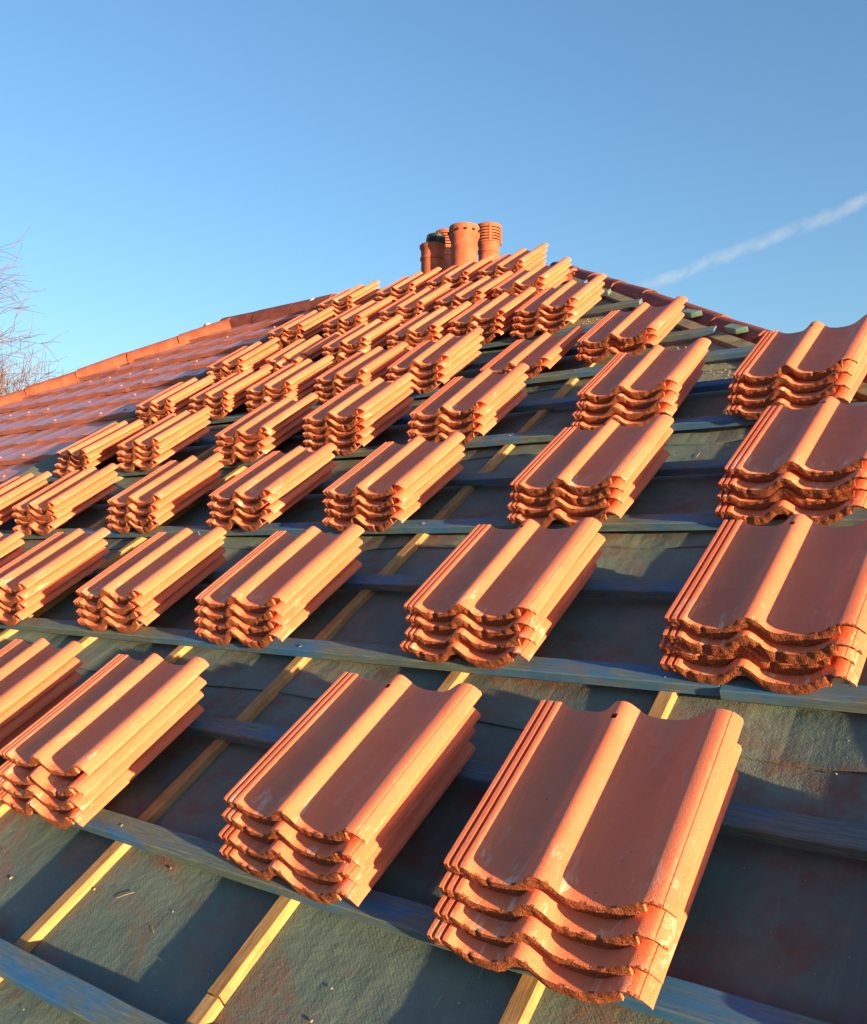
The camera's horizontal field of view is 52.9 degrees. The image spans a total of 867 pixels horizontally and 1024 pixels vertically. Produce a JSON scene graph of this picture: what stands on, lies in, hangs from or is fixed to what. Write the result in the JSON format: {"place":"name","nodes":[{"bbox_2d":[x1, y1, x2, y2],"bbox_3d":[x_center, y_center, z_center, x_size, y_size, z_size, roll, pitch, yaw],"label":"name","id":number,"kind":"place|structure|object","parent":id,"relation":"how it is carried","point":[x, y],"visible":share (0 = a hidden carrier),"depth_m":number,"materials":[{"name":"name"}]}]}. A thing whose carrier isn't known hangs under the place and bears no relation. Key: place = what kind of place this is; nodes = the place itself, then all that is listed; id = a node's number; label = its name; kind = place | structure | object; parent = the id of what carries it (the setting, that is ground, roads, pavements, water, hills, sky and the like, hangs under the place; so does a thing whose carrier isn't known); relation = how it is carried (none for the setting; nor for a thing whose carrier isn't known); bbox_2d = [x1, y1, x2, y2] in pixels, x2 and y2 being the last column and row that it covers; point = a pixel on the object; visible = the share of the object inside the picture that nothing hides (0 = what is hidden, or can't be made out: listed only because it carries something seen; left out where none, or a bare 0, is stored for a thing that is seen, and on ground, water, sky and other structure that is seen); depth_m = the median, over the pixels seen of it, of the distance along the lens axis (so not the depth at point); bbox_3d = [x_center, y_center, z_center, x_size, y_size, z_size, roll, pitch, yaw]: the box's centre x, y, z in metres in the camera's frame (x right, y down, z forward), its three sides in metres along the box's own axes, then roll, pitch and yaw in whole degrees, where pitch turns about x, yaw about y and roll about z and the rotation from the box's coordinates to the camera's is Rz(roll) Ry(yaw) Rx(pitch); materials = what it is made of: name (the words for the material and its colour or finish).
{"place":"outdoors","nodes":[
{"label":"outdoors","id":0,"kind":"place"},
{"bbox_2d":[0,293,336,484],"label":"roof","id":1,"kind":"structure","parent":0,"point":[42,423],"depth_m":7.64,"materials":[{"name":"tile"}]},
{"bbox_2d":[0,0,866,393],"label":"sky","id":2,"kind":"structure","parent":0,"point":[173,168],"materials":[{"name":"blue"}]},
{"label":"ground","id":3,"kind":"structure","parent":0,"visible":0},
{"bbox_2d":[0,226,76,395],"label":"bare tree","id":4,"kind":"object","parent":3,"relation":"on","point":[2,381],"visible":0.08,"depth_m":36.91,"materials":[{"name":"brown plant"}]},
{"bbox_2d":[0,261,866,1023],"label":"house","id":5,"kind":"structure","parent":3,"relation":"on","point":[774,931],"depth_m":1.87,"materials":[{"name":"fabric"}]},
{"bbox_2d":[0,684,77,749],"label":"roof tile","id":6,"kind":"object","parent":5,"relation":"on","point":[19,730],"visible":0.18,"depth_m":2.51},
{"bbox_2d":[0,671,81,740],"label":"roof tile","id":7,"kind":"object","parent":6,"relation":"on","point":[38,704],"visible":0.25,"depth_m":2.50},
{"bbox_2d":[0,657,82,727],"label":"roof tile","id":8,"kind":"object","parent":7,"relation":"on","point":[44,686],"visible":0.3,"depth_m":2.50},
{"bbox_2d":[0,638,83,713],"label":"roof tile","id":9,"kind":"object","parent":8,"relation":"on","point":[25,667],"visible":1,"depth_m":2.60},
{"bbox_2d":[0,557,105,625],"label":"roof tile","id":10,"kind":"object","parent":5,"relation":"on","point":[23,613],"visible":0.41,"depth_m":3.37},
{"bbox_2d":[0,547,109,614],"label":"roof tile","id":11,"kind":"object","parent":10,"relation":"on","point":[62,579],"visible":0.45,"depth_m":3.37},
{"bbox_2d":[0,539,107,606],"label":"roof tile","id":12,"kind":"object","parent":11,"relation":"on","point":[6,599],"visible":0.48,"depth_m":3.35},
{"bbox_2d":[0,528,110,595],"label":"roof tile","id":13,"kind":"object","parent":12,"relation":"on","point":[38,562],"visible":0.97,"depth_m":3.47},
{"bbox_2d":[12,484,117,535],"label":"roof tile","id":14,"kind":"object","parent":5,"relation":"on","point":[36,527],"visible":0.61,"depth_m":4.34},
{"bbox_2d":[14,476,119,526],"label":"roof tile","id":15,"kind":"object","parent":14,"relation":"on","point":[78,502],"visible":0.41,"depth_m":4.33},
{"bbox_2d":[11,471,117,520],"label":"roof tile","id":16,"kind":"object","parent":15,"relation":"on","point":[69,500],"visible":0.48,"depth_m":4.32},
{"bbox_2d":[12,463,117,514],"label":"roof tile","id":17,"kind":"object","parent":16,"relation":"on","point":[55,493],"visible":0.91,"depth_m":4.39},
{"bbox_2d":[0,703,203,828],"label":"roof tile","id":18,"kind":"object","parent":5,"relation":"on","point":[78,816],"visible":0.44,"depth_m":2.11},
{"bbox_2d":[0,690,203,813],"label":"roof tile","id":19,"kind":"object","parent":18,"relation":"on","point":[77,799],"visible":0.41,"depth_m":2.10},
{"bbox_2d":[0,676,206,800],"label":"roof tile","id":20,"kind":"object","parent":19,"relation":"on","point":[83,783],"visible":0.41,"depth_m":2.09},
{"bbox_2d":[0,653,208,779],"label":"roof tile","id":21,"kind":"object","parent":20,"relation":"on","point":[92,723],"visible":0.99,"depth_m":2.21,"materials":[{"name":"ceramic"}]},
{"bbox_2d":[77,555,225,633],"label":"roof tile","id":22,"kind":"object","parent":5,"relation":"on","point":[157,611],"visible":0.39,"depth_m":2.98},
{"bbox_2d":[76,546,225,623],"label":"roof tile","id":23,"kind":"object","parent":22,"relation":"on","point":[163,595],"visible":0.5,"depth_m":2.97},
{"bbox_2d":[73,538,223,614],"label":"roof tile","id":24,"kind":"object","parent":23,"relation":"on","point":[112,605],"visible":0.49,"depth_m":2.96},
{"bbox_2d":[75,527,226,603],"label":"roof tile","id":25,"kind":"object","parent":24,"relation":"on","point":[148,565],"visible":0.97,"depth_m":3.05,"materials":[{"name":"ceramic"}]},
{"bbox_2d":[117,428,209,471],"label":"roof tile","id":26,"kind":"object","parent":5,"relation":"on","point":[162,457],"visible":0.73,"depth_m":4.83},
{"bbox_2d":[117,420,210,463],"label":"roof tile","id":27,"kind":"object","parent":26,"relation":"on","point":[171,444],"visible":0.56,"depth_m":4.83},
{"bbox_2d":[116,414,209,458],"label":"roof tile","id":28,"kind":"object","parent":27,"relation":"on","point":[157,445],"visible":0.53,"depth_m":4.81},
{"bbox_2d":[117,407,210,451],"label":"roof tile","id":29,"kind":"object","parent":28,"relation":"on","point":[149,437],"visible":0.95,"depth_m":4.89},
{"bbox_2d":[107,477,222,533],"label":"roof tile","id":30,"kind":"object","parent":5,"relation":"on","point":[149,527],"visible":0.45,"depth_m":3.87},
{"bbox_2d":[106,470,221,526],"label":"roof tile","id":31,"kind":"object","parent":30,"relation":"on","point":[156,513],"visible":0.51,"depth_m":3.86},
{"bbox_2d":[107,462,223,517],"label":"roof tile","id":32,"kind":"object","parent":31,"relation":"on","point":[159,503],"visible":0.54,"depth_m":3.85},
{"bbox_2d":[107,453,223,508],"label":"roof tile","id":33,"kind":"object","parent":32,"relation":"on","point":[163,481],"visible":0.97,"depth_m":3.94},
{"bbox_2d":[218,421,305,464],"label":"roof tile","id":34,"kind":"object","parent":5,"relation":"on","point":[239,455],"visible":0.3,"depth_m":4.32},
{"bbox_2d":[213,408,314,456],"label":"roof tile","id":35,"kind":"object","parent":34,"relation":"on","point":[242,447],"visible":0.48,"depth_m":4.32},
{"bbox_2d":[216,399,317,447],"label":"roof tile","id":36,"kind":"object","parent":35,"relation":"on","point":[281,424],"visible":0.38,"depth_m":4.33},
{"bbox_2d":[215,393,317,441],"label":"roof tile","id":37,"kind":"object","parent":36,"relation":"on","point":[256,423],"visible":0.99,"depth_m":4.40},
{"bbox_2d":[206,471,332,530],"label":"roof tile","id":38,"kind":"object","parent":5,"relation":"on","point":[241,522],"visible":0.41,"depth_m":3.48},
{"bbox_2d":[209,460,336,521],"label":"roof tile","id":39,"kind":"object","parent":38,"relation":"on","point":[286,498],"visible":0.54,"depth_m":3.46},
{"bbox_2d":[207,452,334,513],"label":"roof tile","id":40,"kind":"object","parent":39,"relation":"on","point":[242,505],"visible":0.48,"depth_m":3.45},
{"bbox_2d":[209,443,336,503],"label":"roof tile","id":41,"kind":"object","parent":40,"relation":"on","point":[273,472],"visible":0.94,"depth_m":3.54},
{"bbox_2d":[195,559,361,648],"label":"roof tile","id":42,"kind":"object","parent":5,"relation":"on","point":[279,632],"visible":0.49,"depth_m":2.60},
{"bbox_2d":[194,548,361,635],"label":"roof tile","id":43,"kind":"object","parent":42,"relation":"on","point":[268,626],"visible":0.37,"depth_m":2.59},
{"bbox_2d":[194,538,362,625],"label":"roof tile","id":44,"kind":"object","parent":43,"relation":"on","point":[281,608],"visible":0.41,"depth_m":2.58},
{"bbox_2d":[195,524,363,612],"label":"roof tile","id":45,"kind":"object","parent":44,"relation":"on","point":[284,567],"visible":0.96,"depth_m":2.68,"materials":[{"name":"ceramic"}]},
{"bbox_2d":[219,741,475,905],"bbox_3d":[-0.169,0.599,1.786,0.385,0.074,0.409,0,30,39],"label":"roof tile","id":46,"kind":"object","parent":5,"relation":"on","point":[352,891],"visible":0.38,"depth_m":1.64,"materials":[{"name":"ceramic"}]},
{"bbox_2d":[218,727,474,885],"bbox_3d":[-0.169,0.562,1.780,0.385,0.074,0.409,0,30,38],"label":"roof tile","id":47,"kind":"object","parent":46,"relation":"on","point":[236,837],"visible":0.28,"depth_m":1.64,"materials":[{"name":"ceramic"}]},
{"bbox_2d":[222,707,480,867],"bbox_3d":[-0.161,0.525,1.774,0.385,0.074,0.410,1,30,39],"label":"roof tile","id":48,"kind":"object","parent":47,"relation":"on","point":[356,850],"visible":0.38,"depth_m":1.63,"materials":[{"name":"ceramic"}]},
{"bbox_2d":[224,672,481,844],"bbox_3d":[-0.157,0.485,1.771,0.385,0.073,0.410,0,30,38],"label":"roof tile","id":49,"kind":"object","parent":48,"relation":"on","point":[346,756],"visible":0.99,"depth_m":1.74,"materials":[{"name":"ceramic"}]},
{"bbox_2d":[316,372,388,403],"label":"roof tile","id":50,"kind":"object","parent":5,"relation":"on","point":[322,400],"visible":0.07,"depth_m":4.83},
{"bbox_2d":[314,357,400,398],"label":"roof tile","id":51,"kind":"object","parent":50,"relation":"on","point":[327,395],"visible":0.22,"depth_m":4.75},
{"bbox_2d":[313,349,406,391],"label":"roof tile","id":52,"kind":"object","parent":51,"relation":"on","point":[340,383],"visible":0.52,"depth_m":4.74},
{"bbox_2d":[314,342,407,384],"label":"roof tile","id":53,"kind":"object","parent":52,"relation":"on","point":[352,367],"visible":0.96,"depth_m":4.82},
{"bbox_2d":[305,405,411,455],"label":"roof tile","id":54,"kind":"object","parent":5,"relation":"on","point":[353,447],"visible":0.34,"depth_m":3.94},
{"bbox_2d":[303,396,414,448],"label":"roof tile","id":55,"kind":"object","parent":54,"relation":"on","point":[363,432],"visible":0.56,"depth_m":3.96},
{"bbox_2d":[303,388,412,440],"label":"roof tile","id":56,"kind":"object","parent":55,"relation":"on","point":[377,415],"visible":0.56,"depth_m":3.95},
{"bbox_2d":[302,381,413,433],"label":"roof tile","id":57,"kind":"object","parent":56,"relation":"on","point":[357,419],"visible":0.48,"depth_m":3.93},
{"bbox_2d":[303,373,413,425],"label":"roof tile","id":58,"kind":"object","parent":57,"relation":"on","point":[349,404],"visible":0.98,"depth_m":4.02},
{"bbox_2d":[322,464,463,532],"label":"roof tile","id":59,"kind":"object","parent":5,"relation":"on","point":[367,523],"visible":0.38,"depth_m":3.08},
{"bbox_2d":[324,452,465,520],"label":"roof tile","id":60,"kind":"object","parent":59,"relation":"on","point":[417,494],"visible":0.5,"depth_m":3.07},
{"bbox_2d":[322,444,464,511],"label":"roof tile","id":61,"kind":"object","parent":60,"relation":"on","point":[400,494],"visible":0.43,"depth_m":3.06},
{"bbox_2d":[323,432,464,500],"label":"roof tile","id":62,"kind":"object","parent":61,"relation":"on","point":[385,470],"visible":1,"depth_m":3.16,"materials":[{"name":"ceramic"}]},
{"bbox_2d":[375,222,501,289],"bbox_3d":[0.355,-1.285,9.473,1.360,4.050,1.820,-2,-3,35],"label":"chimney","id":63,"kind":"object","parent":5,"relation":"on","point":[458,244],"visible":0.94,"depth_m":9.19,"materials":[{"name":"ceramic"}]},
{"bbox_2d":[410,350,481,393],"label":"roof tile","id":64,"kind":"object","parent":5,"relation":"on","point":[443,379],"visible":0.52,"depth_m":4.43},
{"bbox_2d":[386,343,481,385],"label":"roof tile","id":65,"kind":"object","parent":64,"relation":"on","point":[442,371],"visible":0.3,"depth_m":4.43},
{"bbox_2d":[386,335,483,379],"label":"roof tile","id":66,"kind":"object","parent":65,"relation":"on","point":[418,372],"visible":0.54,"depth_m":4.44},
{"bbox_2d":[387,327,483,373],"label":"roof tile","id":67,"kind":"object","parent":66,"relation":"on","point":[427,355],"visible":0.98,"depth_m":4.54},
{"bbox_2d":[408,391,527,445],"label":"roof tile","id":68,"kind":"object","parent":5,"relation":"on","point":[494,420],"visible":0.3,"depth_m":3.60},
{"bbox_2d":[407,382,525,439],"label":"roof tile","id":69,"kind":"object","parent":68,"relation":"on","point":[466,430],"visible":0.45,"depth_m":3.59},
{"bbox_2d":[408,373,527,430],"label":"roof tile","id":70,"kind":"object","parent":69,"relation":"on","point":[483,410],"visible":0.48,"depth_m":3.59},
{"bbox_2d":[409,363,528,421],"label":"roof tile","id":71,"kind":"object","parent":70,"relation":"on","point":[462,397],"visible":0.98,"depth_m":3.68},
{"bbox_2d":[479,320,514,344],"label":"roof tile","id":72,"kind":"object","parent":5,"relation":"on","point":[496,333],"visible":0.17,"depth_m":4.91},
{"bbox_2d":[451,313,515,337],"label":"roof tile","id":73,"kind":"object","parent":72,"relation":"on","point":[494,327],"visible":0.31,"depth_m":4.92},
{"bbox_2d":[447,294,534,334],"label":"roof tile","id":74,"kind":"object","parent":73,"relation":"on","point":[503,316],"visible":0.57,"depth_m":4.96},
{"bbox_2d":[448,287,535,327],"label":"roof tile","id":75,"kind":"object","parent":74,"relation":"on","point":[483,311],"visible":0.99,"depth_m":5.05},
{"bbox_2d":[400,563,596,668],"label":"roof tile","id":76,"kind":"object","parent":5,"relation":"on","point":[471,655],"visible":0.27,"depth_m":2.13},
{"bbox_2d":[405,549,601,654],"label":"roof tile","id":77,"kind":"object","parent":76,"relation":"on","point":[441,642],"visible":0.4,"depth_m":2.12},
{"bbox_2d":[406,533,604,639],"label":"roof tile","id":78,"kind":"object","parent":77,"relation":"on","point":[530,619],"visible":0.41,"depth_m":2.12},
{"bbox_2d":[404,517,601,625],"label":"roof tile","id":79,"kind":"object","parent":78,"relation":"on","point":[487,574],"visible":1,"depth_m":2.22,"materials":[{"name":"ceramic"}]},
{"bbox_2d":[505,335,581,380],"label":"roof tile","id":80,"kind":"object","parent":5,"relation":"on","point":[547,364],"visible":0.22,"depth_m":4.07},
{"bbox_2d":[480,326,584,373],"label":"roof tile","id":81,"kind":"object","parent":80,"relation":"on","point":[536,353],"visible":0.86,"depth_m":4.21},
{"bbox_2d":[427,917,661,1009],"bbox_3d":[0.251,0.600,1.461,0.385,0.074,0.409,-1,29,36],"label":"roof tile","id":82,"kind":"object","parent":5,"relation":"on","point":[547,972],"visible":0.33,"depth_m":1.31,"materials":[{"name":"ceramic"}]},
{"bbox_2d":[434,770,738,983],"bbox_3d":[0.264,0.560,1.454,0.385,0.074,0.409,-1,29,36],"label":"roof tile","id":83,"kind":"object","parent":82,"relation":"on","point":[650,957],"visible":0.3,"depth_m":1.30,"materials":[{"name":"ceramic"}]},
{"bbox_2d":[439,744,741,951],"bbox_3d":[0.271,0.518,1.456,0.385,0.073,0.410,-1,29,36],"label":"roof tile","id":84,"kind":"object","parent":83,"relation":"on","point":[659,926],"visible":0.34,"depth_m":1.31,"materials":[{"name":"ceramic"}]},
{"bbox_2d":[444,700,743,918],"bbox_3d":[0.277,0.475,1.455,0.385,0.074,0.409,-2,28,35],"label":"roof tile","id":85,"kind":"object","parent":84,"relation":"on","point":[607,814],"visible":1,"depth_m":1.42,"materials":[{"name":"ceramic"}]},
{"bbox_2d":[510,296,601,338],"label":"roof tile","id":86,"kind":"object","parent":5,"relation":"on","point":[541,327],"visible":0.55,"depth_m":4.71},
{"bbox_2d":[512,288,603,330],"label":"roof tile","id":87,"kind":"object","parent":86,"relation":"on","point":[560,320],"visible":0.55,"depth_m":4.69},
{"bbox_2d":[513,281,604,323],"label":"roof tile","id":88,"kind":"object","parent":87,"relation":"on","point":[547,314],"visible":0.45,"depth_m":4.69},
{"bbox_2d":[515,273,606,316],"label":"roof tile","id":89,"kind":"object","parent":88,"relation":"on","point":[552,299],"visible":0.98,"depth_m":4.76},
{"bbox_2d":[507,449,669,527],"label":"roof tile","id":90,"kind":"object","parent":5,"relation":"on","point":[617,508],"visible":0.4,"depth_m":2.62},
{"bbox_2d":[508,440,667,516],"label":"roof tile","id":91,"kind":"object","parent":90,"relation":"on","point":[527,510],"visible":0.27,"depth_m":2.61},
{"bbox_2d":[510,427,672,506],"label":"roof tile","id":92,"kind":"object","parent":91,"relation":"on","point":[621,485],"visible":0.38,"depth_m":2.60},
{"bbox_2d":[510,414,673,495],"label":"roof tile","id":93,"kind":"object","parent":92,"relation":"on","point":[576,460],"visible":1,"depth_m":2.69,"materials":[{"name":"ceramic"}]},
{"bbox_2d":[575,312,683,362],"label":"roof tile","id":94,"kind":"object","parent":5,"relation":"on","point":[652,340],"visible":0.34,"depth_m":3.93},
{"bbox_2d":[577,305,683,354],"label":"roof tile","id":95,"kind":"object","parent":94,"relation":"on","point":[610,342],"visible":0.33,"depth_m":3.91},
{"bbox_2d":[577,296,687,347],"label":"roof tile","id":96,"kind":"object","parent":95,"relation":"on","point":[640,321],"visible":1,"depth_m":3.98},
{"bbox_2d":[572,370,702,429],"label":"roof tile","id":97,"kind":"object","parent":5,"relation":"on","point":[668,409],"visible":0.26,"depth_m":3.16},
{"bbox_2d":[572,360,704,422],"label":"roof tile","id":98,"kind":"object","parent":97,"relation":"on","point":[626,411],"visible":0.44,"depth_m":3.15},
{"bbox_2d":[576,349,708,412],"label":"roof tile","id":99,"kind":"object","parent":98,"relation":"on","point":[625,398],"visible":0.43,"depth_m":3.14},
{"bbox_2d":[577,338,710,402],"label":"roof tile","id":100,"kind":"object","parent":99,"relation":"on","point":[654,370],"visible":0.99,"depth_m":3.24,"materials":[{"name":"ceramic"}]},
{"bbox_2d":[660,644,866,694],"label":"roof tile","id":101,"kind":"object","parent":5,"relation":"on","point":[820,678],"visible":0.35,"depth_m":1.73,"materials":[{"name":"ceramic"}]},
{"bbox_2d":[659,637,858,674],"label":"roof tile","id":102,"kind":"object","parent":101,"relation":"on","point":[761,661],"visible":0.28,"depth_m":1.74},
{"bbox_2d":[663,626,866,664],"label":"roof tile","id":103,"kind":"object","parent":102,"relation":"on","point":[848,636],"visible":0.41,"depth_m":1.71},
{"bbox_2d":[665,514,866,645],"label":"roof tile","id":104,"kind":"object","parent":103,"relation":"on","point":[798,579],"visible":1,"depth_m":1.82,"materials":[{"name":"ceramic"}]},
{"bbox_2d":[715,490,866,525],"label":"roof tile","id":105,"kind":"object","parent":5,"relation":"on","point":[784,506],"visible":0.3,"depth_m":2.25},
{"bbox_2d":[718,479,866,509],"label":"roof tile","id":106,"kind":"object","parent":105,"relation":"on","point":[742,502],"visible":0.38,"depth_m":2.25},
{"bbox_2d":[718,461,866,497],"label":"roof tile","id":107,"kind":"object","parent":106,"relation":"on","point":[799,483],"visible":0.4,"depth_m":2.23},
{"bbox_2d":[725,396,866,481],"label":"roof tile","id":108,"kind":"object","parent":107,"relation":"on","point":[824,439],"visible":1,"depth_m":2.34,"materials":[{"name":"ceramic"}]},
{"bbox_2d":[726,363,866,419],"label":"roof tile","id":109,"kind":"object","parent":5,"relation":"on","point":[841,392],"visible":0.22,"depth_m":2.83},
{"bbox_2d":[728,350,866,407],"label":"roof tile","id":110,"kind":"object","parent":109,"relation":"on","point":[847,381],"visible":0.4,"depth_m":2.82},
{"bbox_2d":[729,348,866,396],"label":"roof tile","id":111,"kind":"object","parent":110,"relation":"on","point":[793,382],"visible":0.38,"depth_m":2.82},
{"bbox_2d":[733,314,866,384],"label":"roof tile","id":112,"kind":"object","parent":111,"relation":"on","point":[815,350],"visible":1,"depth_m":2.91,"materials":[{"name":"ceramic"}]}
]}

